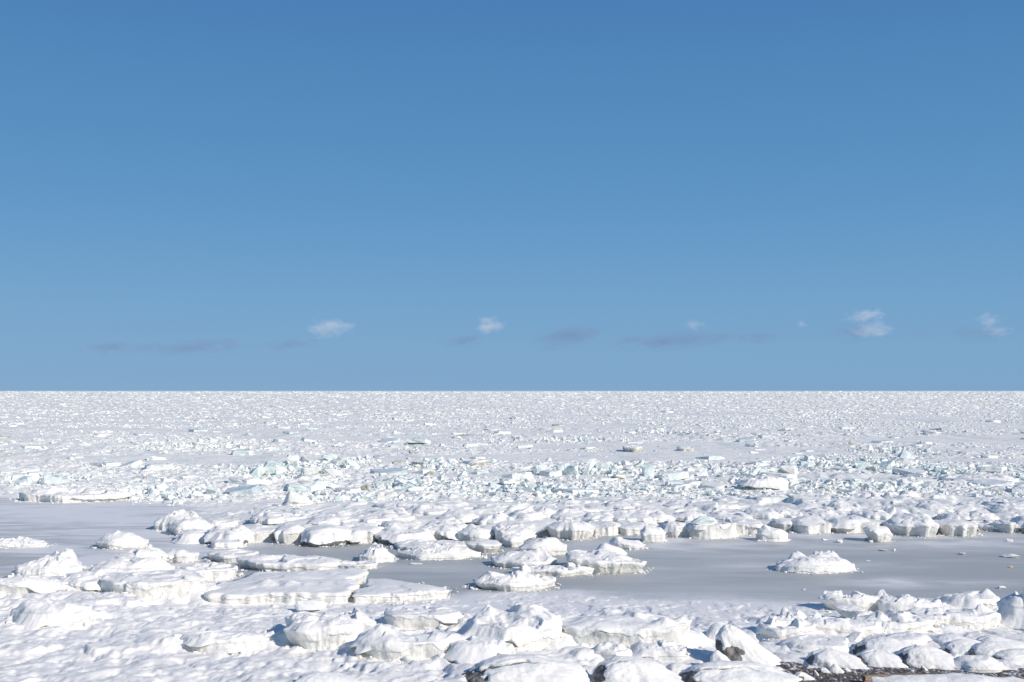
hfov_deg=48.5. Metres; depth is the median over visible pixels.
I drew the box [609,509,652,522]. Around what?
snow mound
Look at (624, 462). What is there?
ice block
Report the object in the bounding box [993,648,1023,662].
snowy rock
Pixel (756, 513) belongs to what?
snow mound
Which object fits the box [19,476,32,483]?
ice block
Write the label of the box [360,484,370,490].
ice chunk
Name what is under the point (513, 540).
ice floe
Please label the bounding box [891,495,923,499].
snow mound
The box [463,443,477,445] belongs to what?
ice chunk
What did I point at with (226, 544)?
ice floe
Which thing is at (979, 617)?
ice floe
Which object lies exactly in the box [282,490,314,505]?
snow mound
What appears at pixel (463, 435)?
ice chunk
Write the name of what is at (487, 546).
ice floe
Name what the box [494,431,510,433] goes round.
ice chunk
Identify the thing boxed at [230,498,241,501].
ice chunk
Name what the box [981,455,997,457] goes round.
ice chunk
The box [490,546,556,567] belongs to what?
ice floe
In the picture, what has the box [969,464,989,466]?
ice chunk
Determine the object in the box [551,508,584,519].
snow mound
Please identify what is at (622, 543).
ice floe
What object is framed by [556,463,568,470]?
ice block
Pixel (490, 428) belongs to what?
ice chunk
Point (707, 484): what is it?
ice chunk
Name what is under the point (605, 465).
ice block
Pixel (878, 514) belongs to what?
snow mound
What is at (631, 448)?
ice floe
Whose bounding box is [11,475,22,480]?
ice chunk
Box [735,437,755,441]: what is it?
ice chunk
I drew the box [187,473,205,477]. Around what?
ice chunk
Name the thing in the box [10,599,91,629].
ice floe
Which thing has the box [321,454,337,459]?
ice block
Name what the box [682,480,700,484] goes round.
ice chunk
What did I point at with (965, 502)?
snow mound
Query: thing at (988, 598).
ice floe
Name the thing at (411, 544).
ice floe
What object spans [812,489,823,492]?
ice chunk
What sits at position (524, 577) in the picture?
ice floe
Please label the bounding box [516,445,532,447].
ice chunk
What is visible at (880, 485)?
ice chunk
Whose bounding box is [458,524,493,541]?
ice floe
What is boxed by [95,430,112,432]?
ice chunk
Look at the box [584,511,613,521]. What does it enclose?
snow mound
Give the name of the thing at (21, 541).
ice floe
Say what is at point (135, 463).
ice chunk
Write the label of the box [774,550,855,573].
ice floe
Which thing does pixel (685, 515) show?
snow mound
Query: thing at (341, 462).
ice block
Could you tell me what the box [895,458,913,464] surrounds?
ice block
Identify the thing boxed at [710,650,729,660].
snowy rock
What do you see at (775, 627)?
ice floe
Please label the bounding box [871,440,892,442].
ice chunk
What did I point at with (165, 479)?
ice chunk
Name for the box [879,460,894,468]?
ice block
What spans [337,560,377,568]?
ice floe
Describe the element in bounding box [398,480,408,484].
ice chunk
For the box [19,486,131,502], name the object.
ice floe
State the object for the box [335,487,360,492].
ice chunk
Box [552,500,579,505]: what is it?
snow mound
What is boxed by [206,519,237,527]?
ice floe
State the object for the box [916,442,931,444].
ice chunk
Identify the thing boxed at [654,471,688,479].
ice chunk
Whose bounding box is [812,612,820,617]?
ice block
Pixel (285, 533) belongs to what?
ice floe
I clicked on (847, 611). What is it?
ice floe
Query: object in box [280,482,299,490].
ice floe
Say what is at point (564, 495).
ice chunk
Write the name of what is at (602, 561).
ice floe
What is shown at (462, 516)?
snow mound
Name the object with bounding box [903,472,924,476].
ice chunk
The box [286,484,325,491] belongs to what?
ice chunk
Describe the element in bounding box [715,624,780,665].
snowy rock
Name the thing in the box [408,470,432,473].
ice chunk
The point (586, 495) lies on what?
ice chunk
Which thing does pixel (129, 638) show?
snow field
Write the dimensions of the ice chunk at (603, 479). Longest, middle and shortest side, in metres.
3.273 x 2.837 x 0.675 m
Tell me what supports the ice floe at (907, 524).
on the frozen sea
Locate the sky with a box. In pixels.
[0,0,1023,390]
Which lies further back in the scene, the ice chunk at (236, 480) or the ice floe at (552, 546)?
the ice chunk at (236, 480)
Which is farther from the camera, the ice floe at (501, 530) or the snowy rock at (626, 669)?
the ice floe at (501, 530)
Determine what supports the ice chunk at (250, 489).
on the frozen sea
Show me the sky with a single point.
(196, 195)
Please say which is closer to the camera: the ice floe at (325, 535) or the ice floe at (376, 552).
the ice floe at (376, 552)
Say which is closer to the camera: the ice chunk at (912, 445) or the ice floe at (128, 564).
the ice floe at (128, 564)
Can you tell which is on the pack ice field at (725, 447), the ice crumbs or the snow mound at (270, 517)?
the snow mound at (270, 517)
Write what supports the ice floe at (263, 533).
on the frozen sea
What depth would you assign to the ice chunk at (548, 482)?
118.39 m
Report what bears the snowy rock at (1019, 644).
on the gravel beach
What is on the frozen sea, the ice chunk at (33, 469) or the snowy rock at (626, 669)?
the ice chunk at (33, 469)
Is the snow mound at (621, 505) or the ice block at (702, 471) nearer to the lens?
the snow mound at (621, 505)
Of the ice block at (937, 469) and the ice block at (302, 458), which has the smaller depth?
the ice block at (937, 469)
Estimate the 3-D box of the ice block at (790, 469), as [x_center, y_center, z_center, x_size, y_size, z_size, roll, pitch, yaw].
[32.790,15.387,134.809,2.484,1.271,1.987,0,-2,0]
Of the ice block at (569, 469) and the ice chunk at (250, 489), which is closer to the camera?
the ice chunk at (250, 489)
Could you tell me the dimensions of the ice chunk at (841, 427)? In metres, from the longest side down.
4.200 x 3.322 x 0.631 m
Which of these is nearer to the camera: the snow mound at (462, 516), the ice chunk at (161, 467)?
the snow mound at (462, 516)
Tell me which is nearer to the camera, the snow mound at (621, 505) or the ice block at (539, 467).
the snow mound at (621, 505)
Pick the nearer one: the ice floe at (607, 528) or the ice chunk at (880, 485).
the ice floe at (607, 528)
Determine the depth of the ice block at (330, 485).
115.12 m
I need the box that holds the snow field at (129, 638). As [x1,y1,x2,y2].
[0,575,1023,681]
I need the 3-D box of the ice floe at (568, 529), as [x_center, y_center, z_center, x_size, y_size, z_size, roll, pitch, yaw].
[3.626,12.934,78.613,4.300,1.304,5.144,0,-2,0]
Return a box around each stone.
[795,671,814,679]
[819,667,830,672]
[830,664,843,672]
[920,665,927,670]
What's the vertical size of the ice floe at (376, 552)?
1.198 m
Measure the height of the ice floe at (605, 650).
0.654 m
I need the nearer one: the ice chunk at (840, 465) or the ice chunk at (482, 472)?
the ice chunk at (482, 472)
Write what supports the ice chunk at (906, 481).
on the frozen sea
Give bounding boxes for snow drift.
[780,634,850,653]
[954,655,1005,672]
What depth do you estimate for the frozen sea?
66.64 m
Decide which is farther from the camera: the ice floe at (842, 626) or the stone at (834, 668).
the ice floe at (842, 626)
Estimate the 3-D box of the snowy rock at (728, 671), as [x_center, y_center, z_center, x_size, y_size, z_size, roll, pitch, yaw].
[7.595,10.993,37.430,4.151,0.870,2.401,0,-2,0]
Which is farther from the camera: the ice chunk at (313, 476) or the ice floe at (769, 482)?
the ice chunk at (313, 476)
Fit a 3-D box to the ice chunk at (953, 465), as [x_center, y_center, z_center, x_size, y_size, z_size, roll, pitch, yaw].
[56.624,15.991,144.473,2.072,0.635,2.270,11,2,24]
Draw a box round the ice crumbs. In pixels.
[0,451,1022,662]
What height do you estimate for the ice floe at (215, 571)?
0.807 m
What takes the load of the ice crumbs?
on the frozen sea
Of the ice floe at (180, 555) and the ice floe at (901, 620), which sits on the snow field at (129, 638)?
the ice floe at (901, 620)
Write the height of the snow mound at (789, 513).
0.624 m
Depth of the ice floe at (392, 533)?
74.69 m
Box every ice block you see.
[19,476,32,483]
[28,472,43,475]
[39,476,66,484]
[249,465,263,476]
[264,460,286,474]
[286,454,298,461]
[294,599,326,610]
[299,456,310,463]
[300,467,320,474]
[316,481,338,487]
[319,467,342,476]
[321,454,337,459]
[337,458,344,464]
[344,459,359,467]
[532,463,545,473]
[539,470,561,475]
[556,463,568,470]
[563,465,578,475]
[582,459,595,474]
[596,461,608,469]
[621,460,631,468]
[642,464,654,476]
[691,516,714,524]
[697,468,707,475]
[746,467,761,477]
[777,465,798,473]
[797,461,813,466]
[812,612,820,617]
[846,631,861,640]
[855,462,869,467]
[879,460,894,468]
[882,469,895,473]
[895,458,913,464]
[897,449,915,458]
[934,467,944,472]
[981,490,990,494]
[1001,554,1018,557]
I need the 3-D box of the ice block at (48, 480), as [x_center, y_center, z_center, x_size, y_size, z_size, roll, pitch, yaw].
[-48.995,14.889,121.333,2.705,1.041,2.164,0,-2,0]
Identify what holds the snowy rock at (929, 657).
on the gravel beach
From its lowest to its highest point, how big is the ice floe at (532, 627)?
1.525 m
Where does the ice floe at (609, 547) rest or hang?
on the frozen sea
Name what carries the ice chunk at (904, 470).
on the frozen sea
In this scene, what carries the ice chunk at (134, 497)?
on the frozen sea
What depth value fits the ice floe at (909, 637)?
43.08 m
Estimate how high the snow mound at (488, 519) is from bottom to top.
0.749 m
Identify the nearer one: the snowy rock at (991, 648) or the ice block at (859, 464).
the snowy rock at (991, 648)
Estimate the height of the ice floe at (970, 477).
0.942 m
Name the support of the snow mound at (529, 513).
on the pack ice field at (725, 447)
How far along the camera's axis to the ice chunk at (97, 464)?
148.20 m
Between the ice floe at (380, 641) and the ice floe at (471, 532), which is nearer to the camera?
the ice floe at (380, 641)
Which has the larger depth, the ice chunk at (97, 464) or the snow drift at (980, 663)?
the ice chunk at (97, 464)
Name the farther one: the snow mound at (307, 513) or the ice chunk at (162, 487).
the ice chunk at (162, 487)
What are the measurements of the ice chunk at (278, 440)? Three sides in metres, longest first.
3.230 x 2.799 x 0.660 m
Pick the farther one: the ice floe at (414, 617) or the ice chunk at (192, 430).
the ice chunk at (192, 430)
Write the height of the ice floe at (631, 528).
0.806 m
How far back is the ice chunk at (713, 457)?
163.45 m
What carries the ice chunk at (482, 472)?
on the frozen sea
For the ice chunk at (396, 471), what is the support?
on the frozen sea
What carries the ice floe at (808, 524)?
on the frozen sea
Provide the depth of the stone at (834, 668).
38.46 m
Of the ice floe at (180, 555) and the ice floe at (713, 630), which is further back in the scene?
the ice floe at (180, 555)
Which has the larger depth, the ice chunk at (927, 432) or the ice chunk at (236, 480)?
the ice chunk at (927, 432)
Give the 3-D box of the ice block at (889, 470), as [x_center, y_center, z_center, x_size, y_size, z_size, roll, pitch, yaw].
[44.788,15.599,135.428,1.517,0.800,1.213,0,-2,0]
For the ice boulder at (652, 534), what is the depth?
75.26 m
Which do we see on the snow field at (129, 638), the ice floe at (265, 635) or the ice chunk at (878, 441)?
the ice floe at (265, 635)
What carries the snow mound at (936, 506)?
on the pack ice field at (725, 447)
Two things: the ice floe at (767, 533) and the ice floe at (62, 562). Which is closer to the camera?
the ice floe at (62, 562)
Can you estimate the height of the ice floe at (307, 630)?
1.358 m
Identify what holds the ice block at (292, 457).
on the frozen sea
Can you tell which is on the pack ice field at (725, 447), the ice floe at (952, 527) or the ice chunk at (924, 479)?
the ice chunk at (924, 479)
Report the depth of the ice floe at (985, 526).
81.32 m
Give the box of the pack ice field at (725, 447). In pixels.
[0,391,1023,536]
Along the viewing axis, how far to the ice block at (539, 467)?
135.06 m
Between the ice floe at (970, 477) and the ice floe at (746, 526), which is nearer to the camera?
the ice floe at (746, 526)
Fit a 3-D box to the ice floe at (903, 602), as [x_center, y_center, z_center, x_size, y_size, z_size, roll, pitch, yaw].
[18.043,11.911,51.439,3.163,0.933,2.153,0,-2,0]
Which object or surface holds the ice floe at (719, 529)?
on the frozen sea
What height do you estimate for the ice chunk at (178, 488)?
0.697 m
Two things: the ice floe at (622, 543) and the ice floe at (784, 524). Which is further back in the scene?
the ice floe at (784, 524)
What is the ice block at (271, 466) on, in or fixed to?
on the frozen sea
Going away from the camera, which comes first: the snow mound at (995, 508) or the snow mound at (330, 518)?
the snow mound at (330, 518)
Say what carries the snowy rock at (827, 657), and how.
on the gravel beach
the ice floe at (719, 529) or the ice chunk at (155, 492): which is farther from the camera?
the ice chunk at (155, 492)
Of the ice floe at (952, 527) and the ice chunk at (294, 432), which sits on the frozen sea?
the ice floe at (952, 527)
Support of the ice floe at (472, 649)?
on the snow field at (129, 638)
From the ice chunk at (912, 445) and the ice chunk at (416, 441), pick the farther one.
the ice chunk at (416, 441)
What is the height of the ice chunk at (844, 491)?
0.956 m
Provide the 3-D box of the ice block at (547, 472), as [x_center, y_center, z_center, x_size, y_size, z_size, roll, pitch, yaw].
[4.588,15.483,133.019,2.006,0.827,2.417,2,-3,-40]
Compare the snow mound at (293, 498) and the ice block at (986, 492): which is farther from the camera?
the ice block at (986, 492)
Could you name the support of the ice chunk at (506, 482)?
on the frozen sea
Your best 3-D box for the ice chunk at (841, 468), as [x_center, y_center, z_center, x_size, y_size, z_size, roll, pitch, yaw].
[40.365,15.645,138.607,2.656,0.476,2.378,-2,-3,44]
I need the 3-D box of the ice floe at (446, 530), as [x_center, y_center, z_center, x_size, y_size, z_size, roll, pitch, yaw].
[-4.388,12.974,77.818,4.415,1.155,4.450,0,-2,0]
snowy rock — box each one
[294,671,360,681]
[461,654,590,681]
[592,656,683,681]
[666,663,689,674]
[679,660,802,681]
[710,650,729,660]
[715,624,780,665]
[806,648,869,668]
[851,637,912,653]
[855,649,907,667]
[896,645,955,668]
[930,634,979,645]
[941,639,974,654]
[968,641,1019,656]
[975,635,1023,648]
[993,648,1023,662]
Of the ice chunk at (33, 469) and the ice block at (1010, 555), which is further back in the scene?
the ice chunk at (33, 469)
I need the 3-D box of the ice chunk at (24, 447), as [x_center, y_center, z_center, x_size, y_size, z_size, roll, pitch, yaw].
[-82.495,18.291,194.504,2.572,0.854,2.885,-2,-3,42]
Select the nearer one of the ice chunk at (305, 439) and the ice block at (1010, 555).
the ice block at (1010, 555)
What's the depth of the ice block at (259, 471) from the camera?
131.03 m
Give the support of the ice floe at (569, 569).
on the frozen sea
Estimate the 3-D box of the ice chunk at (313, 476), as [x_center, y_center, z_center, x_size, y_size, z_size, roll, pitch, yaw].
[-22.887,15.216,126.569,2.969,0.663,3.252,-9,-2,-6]
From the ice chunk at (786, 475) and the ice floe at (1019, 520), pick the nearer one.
the ice floe at (1019, 520)
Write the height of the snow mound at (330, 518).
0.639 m
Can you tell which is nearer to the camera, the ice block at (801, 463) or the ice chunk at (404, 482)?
the ice chunk at (404, 482)
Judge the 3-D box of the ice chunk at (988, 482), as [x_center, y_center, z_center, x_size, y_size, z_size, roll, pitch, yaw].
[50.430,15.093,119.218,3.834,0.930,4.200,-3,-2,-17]
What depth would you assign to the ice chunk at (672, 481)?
118.00 m
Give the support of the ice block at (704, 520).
on the ice floe at (719, 529)
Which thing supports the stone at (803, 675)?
on the gravel beach
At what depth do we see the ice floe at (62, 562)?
59.99 m
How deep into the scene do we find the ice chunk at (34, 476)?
125.17 m
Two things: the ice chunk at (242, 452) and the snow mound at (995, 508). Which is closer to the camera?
the snow mound at (995, 508)
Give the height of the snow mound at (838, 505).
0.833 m
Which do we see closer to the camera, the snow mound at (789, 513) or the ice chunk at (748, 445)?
the snow mound at (789, 513)
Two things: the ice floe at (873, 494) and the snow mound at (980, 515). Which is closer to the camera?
the snow mound at (980, 515)
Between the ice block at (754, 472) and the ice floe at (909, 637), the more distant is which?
the ice block at (754, 472)
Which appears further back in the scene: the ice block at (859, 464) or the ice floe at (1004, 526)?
the ice block at (859, 464)
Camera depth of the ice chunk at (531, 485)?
110.50 m
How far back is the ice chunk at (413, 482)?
116.12 m
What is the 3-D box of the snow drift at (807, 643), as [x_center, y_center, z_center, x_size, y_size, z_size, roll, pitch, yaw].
[11.271,11.323,42.436,2.757,0.528,2.110,-1,-3,15]
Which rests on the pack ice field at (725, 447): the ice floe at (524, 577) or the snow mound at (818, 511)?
the snow mound at (818, 511)
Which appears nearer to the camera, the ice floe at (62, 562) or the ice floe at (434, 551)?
the ice floe at (62, 562)
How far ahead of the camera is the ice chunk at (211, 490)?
108.31 m
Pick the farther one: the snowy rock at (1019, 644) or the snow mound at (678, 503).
the snow mound at (678, 503)
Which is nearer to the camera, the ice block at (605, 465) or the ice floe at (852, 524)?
the ice floe at (852, 524)
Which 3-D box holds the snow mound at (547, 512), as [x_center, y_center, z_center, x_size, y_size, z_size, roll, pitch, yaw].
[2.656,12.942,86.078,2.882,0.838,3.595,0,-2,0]
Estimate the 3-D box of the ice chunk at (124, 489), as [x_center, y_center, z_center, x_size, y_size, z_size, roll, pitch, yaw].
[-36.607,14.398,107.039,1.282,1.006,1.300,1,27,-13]
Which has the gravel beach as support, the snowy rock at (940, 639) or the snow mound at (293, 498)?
the snowy rock at (940, 639)
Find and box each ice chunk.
[0,467,19,472]
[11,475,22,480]
[18,468,39,472]
[21,446,40,448]
[31,473,38,480]
[89,462,120,466]
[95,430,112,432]
[118,460,142,467]
[118,488,128,491]
[129,488,142,492]
[129,495,139,499]
[144,463,173,470]
[147,456,165,459]
[147,488,159,495]
[154,483,167,490]
[160,478,175,481]
[174,486,183,491]
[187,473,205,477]
[188,429,207,431]
[206,487,216,493]
[225,484,260,494]
[227,477,271,484]
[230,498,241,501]
[231,449,251,454]
[273,439,285,441]
[284,431,298,433]
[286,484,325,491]
[294,473,320,479]
[301,437,314,440]
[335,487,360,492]
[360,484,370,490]
[370,468,407,474]
[377,439,400,442]
[377,495,390,499]
[385,492,396,495]
[388,445,408,448]
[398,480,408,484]
[406,439,430,443]
[407,479,418,485]
[407,487,428,489]
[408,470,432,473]
[411,462,426,465]
[458,434,475,436]
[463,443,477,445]
[469,470,488,473]
[485,427,498,429]
[487,459,496,462]
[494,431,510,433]
[499,480,520,483]
[501,472,533,479]
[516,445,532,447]
[528,483,536,487]
[536,481,553,485]
[554,488,598,494]
[561,493,573,498]
[583,493,596,496]
[597,478,615,480]
[610,474,625,478]
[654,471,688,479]
[665,480,683,484]
[667,483,690,487]
[671,491,685,494]
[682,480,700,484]
[696,456,724,459]
[699,481,726,488]
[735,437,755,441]
[745,443,758,446]
[745,462,767,465]
[758,435,774,437]
[760,472,796,479]
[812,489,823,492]
[819,474,828,477]
[830,467,854,470]
[833,483,843,486]
[834,463,848,466]
[838,426,852,428]
[841,489,850,493]
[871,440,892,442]
[877,483,887,488]
[886,483,893,489]
[888,480,896,486]
[893,468,927,474]
[900,479,908,483]
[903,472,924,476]
[905,444,922,446]
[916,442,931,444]
[916,468,935,470]
[916,478,936,480]
[923,431,940,433]
[949,463,962,467]
[967,479,1013,485]
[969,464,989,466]
[976,466,1006,471]
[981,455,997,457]
[985,420,1000,422]
[1005,488,1023,492]
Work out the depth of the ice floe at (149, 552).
65.88 m
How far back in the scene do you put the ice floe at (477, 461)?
148.23 m
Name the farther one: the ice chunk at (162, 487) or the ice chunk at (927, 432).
the ice chunk at (927, 432)
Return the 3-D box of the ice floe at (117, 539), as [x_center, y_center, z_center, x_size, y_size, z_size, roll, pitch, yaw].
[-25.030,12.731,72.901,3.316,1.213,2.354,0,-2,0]
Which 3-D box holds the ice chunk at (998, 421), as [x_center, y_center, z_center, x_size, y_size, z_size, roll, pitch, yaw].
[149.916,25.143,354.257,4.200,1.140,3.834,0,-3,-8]
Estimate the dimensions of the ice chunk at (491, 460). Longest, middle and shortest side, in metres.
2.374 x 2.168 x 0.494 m
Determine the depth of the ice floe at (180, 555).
66.28 m
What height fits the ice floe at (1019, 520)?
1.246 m
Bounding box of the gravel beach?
[776,662,1023,681]
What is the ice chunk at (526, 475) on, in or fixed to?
on the frozen sea
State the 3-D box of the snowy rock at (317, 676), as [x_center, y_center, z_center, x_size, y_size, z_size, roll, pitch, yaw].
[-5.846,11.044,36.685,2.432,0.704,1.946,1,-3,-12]
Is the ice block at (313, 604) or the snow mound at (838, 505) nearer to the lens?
the ice block at (313, 604)
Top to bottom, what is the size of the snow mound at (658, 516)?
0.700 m
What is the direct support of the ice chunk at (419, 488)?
on the frozen sea
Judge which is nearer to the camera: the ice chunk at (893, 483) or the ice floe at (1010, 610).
the ice floe at (1010, 610)
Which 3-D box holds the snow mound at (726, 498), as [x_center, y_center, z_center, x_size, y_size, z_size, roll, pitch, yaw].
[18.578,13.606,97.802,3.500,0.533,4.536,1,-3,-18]
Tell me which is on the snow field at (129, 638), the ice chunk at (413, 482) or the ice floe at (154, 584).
the ice floe at (154, 584)
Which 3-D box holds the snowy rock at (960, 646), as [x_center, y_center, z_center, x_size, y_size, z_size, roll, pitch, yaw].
[16.962,11.345,41.792,2.344,0.752,1.673,0,-2,0]
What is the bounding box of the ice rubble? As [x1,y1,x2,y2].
[0,391,1023,516]
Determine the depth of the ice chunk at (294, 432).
261.25 m
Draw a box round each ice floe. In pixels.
[0,536,46,547]
[0,574,57,594]
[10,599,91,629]
[11,548,83,575]
[13,470,50,472]
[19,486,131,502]
[59,570,121,590]
[86,557,174,572]
[95,530,148,548]
[100,569,205,599]
[115,547,166,558]
[154,509,201,530]
[164,549,198,562]
[168,517,212,534]
[170,529,206,544]
[180,562,237,579]
[181,630,262,653]
[203,525,253,543]
[204,568,368,604]
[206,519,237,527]
[207,549,258,561]
[208,539,242,548]
[236,554,341,570]
[248,525,276,541]
[260,633,275,639]
[273,523,303,543]
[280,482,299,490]
[283,608,375,649]
[300,524,351,545]
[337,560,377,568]
[347,624,466,659]
[348,525,383,543]
[352,578,448,602]
[358,542,394,562]
[374,523,435,543]
[384,606,462,629]
[394,539,467,549]
[396,542,480,559]
[421,521,467,539]
[443,635,512,663]
[456,604,562,650]
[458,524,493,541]
[462,458,487,465]
[465,539,501,552]
[473,564,555,590]
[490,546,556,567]
[492,523,537,541]
[502,533,523,546]
[511,562,593,576]
[519,537,566,554]
[536,519,595,539]
[561,611,691,646]
[565,549,646,572]
[587,520,620,535]
[592,641,632,659]
[596,542,626,554]
[609,537,645,549]
[617,521,647,534]
[623,445,643,451]
[630,640,687,661]
[657,521,687,536]
[677,447,693,450]
[683,519,737,538]
[706,623,725,640]
[724,518,763,534]
[738,475,788,489]
[755,524,788,541]
[755,616,814,638]
[771,518,791,531]
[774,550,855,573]
[777,607,806,620]
[791,516,831,533]
[804,617,880,636]
[818,589,885,612]
[824,515,875,532]
[833,605,864,618]
[853,609,936,631]
[859,491,881,497]
[877,594,941,611]
[879,513,939,536]
[882,490,919,497]
[886,631,931,644]
[907,604,1000,630]
[933,518,979,535]
[938,474,1018,481]
[939,588,999,609]
[977,523,997,530]
[989,520,1018,532]
[996,589,1023,629]
[1009,515,1023,532]
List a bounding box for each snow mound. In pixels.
[250,510,305,523]
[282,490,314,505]
[292,510,313,515]
[307,513,356,524]
[348,509,415,524]
[374,501,417,507]
[405,503,448,514]
[436,509,478,522]
[472,504,506,513]
[472,512,508,524]
[508,506,545,520]
[534,506,556,518]
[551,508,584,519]
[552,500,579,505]
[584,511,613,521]
[601,501,633,509]
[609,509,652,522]
[649,511,674,521]
[663,500,694,507]
[672,511,706,520]
[706,510,752,520]
[708,496,743,502]
[742,507,783,518]
[774,509,802,517]
[803,507,834,516]
[827,500,865,510]
[849,509,892,520]
[882,506,911,514]
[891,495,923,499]
[916,502,953,512]
[936,510,970,520]
[956,501,983,505]
[969,510,999,521]
[983,502,1023,512]
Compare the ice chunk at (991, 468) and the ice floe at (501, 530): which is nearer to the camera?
the ice floe at (501, 530)
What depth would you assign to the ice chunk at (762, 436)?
232.02 m
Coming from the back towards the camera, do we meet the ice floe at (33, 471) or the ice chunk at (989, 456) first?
the ice chunk at (989, 456)
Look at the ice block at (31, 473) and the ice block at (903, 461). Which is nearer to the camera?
the ice block at (31, 473)
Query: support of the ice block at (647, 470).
on the frozen sea
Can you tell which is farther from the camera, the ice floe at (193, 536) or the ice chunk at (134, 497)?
the ice chunk at (134, 497)
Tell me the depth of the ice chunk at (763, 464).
148.24 m
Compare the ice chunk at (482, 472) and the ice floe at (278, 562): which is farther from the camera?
the ice chunk at (482, 472)
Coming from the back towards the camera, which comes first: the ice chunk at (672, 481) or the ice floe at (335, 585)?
the ice chunk at (672, 481)
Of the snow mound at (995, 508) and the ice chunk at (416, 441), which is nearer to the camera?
the snow mound at (995, 508)
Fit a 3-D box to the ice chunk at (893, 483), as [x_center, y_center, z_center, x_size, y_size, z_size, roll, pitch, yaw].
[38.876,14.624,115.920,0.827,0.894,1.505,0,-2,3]
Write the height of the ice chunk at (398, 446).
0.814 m
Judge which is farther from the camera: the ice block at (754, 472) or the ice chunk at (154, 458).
the ice chunk at (154, 458)
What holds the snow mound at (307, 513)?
on the pack ice field at (725, 447)
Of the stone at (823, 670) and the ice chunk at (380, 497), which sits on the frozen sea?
the ice chunk at (380, 497)
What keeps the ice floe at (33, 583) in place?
on the snow field at (129, 638)
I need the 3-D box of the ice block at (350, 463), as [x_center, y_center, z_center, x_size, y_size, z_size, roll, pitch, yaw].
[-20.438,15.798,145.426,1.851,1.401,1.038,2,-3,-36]
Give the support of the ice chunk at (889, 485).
on the frozen sea
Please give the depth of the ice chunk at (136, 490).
106.30 m
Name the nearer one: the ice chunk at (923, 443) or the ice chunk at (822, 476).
the ice chunk at (822, 476)
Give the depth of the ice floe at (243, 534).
74.33 m
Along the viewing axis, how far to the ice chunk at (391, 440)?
217.87 m
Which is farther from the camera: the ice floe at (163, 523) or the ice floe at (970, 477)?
the ice floe at (970, 477)
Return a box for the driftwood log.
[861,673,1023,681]
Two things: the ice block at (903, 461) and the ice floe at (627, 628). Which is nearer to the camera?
the ice floe at (627, 628)
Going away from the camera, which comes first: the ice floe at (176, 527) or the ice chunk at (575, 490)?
the ice floe at (176, 527)
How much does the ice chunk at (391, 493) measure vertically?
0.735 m
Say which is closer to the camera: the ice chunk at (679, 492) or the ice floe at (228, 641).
the ice floe at (228, 641)
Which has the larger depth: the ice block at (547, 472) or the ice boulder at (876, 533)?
the ice block at (547, 472)
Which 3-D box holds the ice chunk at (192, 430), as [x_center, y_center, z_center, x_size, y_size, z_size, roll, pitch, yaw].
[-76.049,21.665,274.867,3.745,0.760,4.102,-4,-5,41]
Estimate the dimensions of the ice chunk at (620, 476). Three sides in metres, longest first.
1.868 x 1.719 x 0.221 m
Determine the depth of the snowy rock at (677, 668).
38.03 m
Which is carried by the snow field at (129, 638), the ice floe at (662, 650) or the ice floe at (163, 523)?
the ice floe at (662, 650)
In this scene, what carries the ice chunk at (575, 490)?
on the frozen sea
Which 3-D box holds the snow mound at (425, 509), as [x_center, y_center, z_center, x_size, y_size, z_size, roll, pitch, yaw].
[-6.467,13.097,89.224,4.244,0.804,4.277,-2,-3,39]
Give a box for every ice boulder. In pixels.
[640,525,665,541]
[863,525,892,541]
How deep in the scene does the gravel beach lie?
38.50 m
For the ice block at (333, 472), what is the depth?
130.18 m
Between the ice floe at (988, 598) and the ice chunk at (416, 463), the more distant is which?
the ice chunk at (416, 463)
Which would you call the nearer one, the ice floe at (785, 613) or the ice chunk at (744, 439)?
the ice floe at (785, 613)
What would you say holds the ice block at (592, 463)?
on the frozen sea
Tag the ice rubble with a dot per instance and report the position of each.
(296, 466)
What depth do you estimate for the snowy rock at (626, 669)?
37.04 m
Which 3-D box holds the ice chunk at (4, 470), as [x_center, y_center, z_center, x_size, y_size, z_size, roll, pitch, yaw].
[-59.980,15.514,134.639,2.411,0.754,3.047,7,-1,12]
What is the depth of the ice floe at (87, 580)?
54.60 m
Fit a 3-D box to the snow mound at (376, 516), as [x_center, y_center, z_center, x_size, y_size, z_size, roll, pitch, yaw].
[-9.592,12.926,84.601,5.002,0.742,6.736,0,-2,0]
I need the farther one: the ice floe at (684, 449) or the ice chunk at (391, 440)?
the ice chunk at (391, 440)
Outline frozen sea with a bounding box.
[0,458,1023,619]
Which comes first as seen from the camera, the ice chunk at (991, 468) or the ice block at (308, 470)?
the ice block at (308, 470)
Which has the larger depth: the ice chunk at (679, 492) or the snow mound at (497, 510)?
the ice chunk at (679, 492)
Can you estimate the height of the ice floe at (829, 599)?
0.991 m
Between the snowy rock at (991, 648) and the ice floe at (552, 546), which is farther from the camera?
the ice floe at (552, 546)
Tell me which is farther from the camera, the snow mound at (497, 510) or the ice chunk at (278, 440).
the ice chunk at (278, 440)
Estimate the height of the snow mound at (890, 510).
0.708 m
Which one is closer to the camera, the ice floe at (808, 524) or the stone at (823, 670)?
the stone at (823, 670)
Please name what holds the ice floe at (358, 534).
on the frozen sea
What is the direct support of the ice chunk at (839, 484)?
on the frozen sea
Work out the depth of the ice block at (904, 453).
165.31 m
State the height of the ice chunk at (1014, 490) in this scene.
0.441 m
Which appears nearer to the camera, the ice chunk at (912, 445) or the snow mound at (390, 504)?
the snow mound at (390, 504)
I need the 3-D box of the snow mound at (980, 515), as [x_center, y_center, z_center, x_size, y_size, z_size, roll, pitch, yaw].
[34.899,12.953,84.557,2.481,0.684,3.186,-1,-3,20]

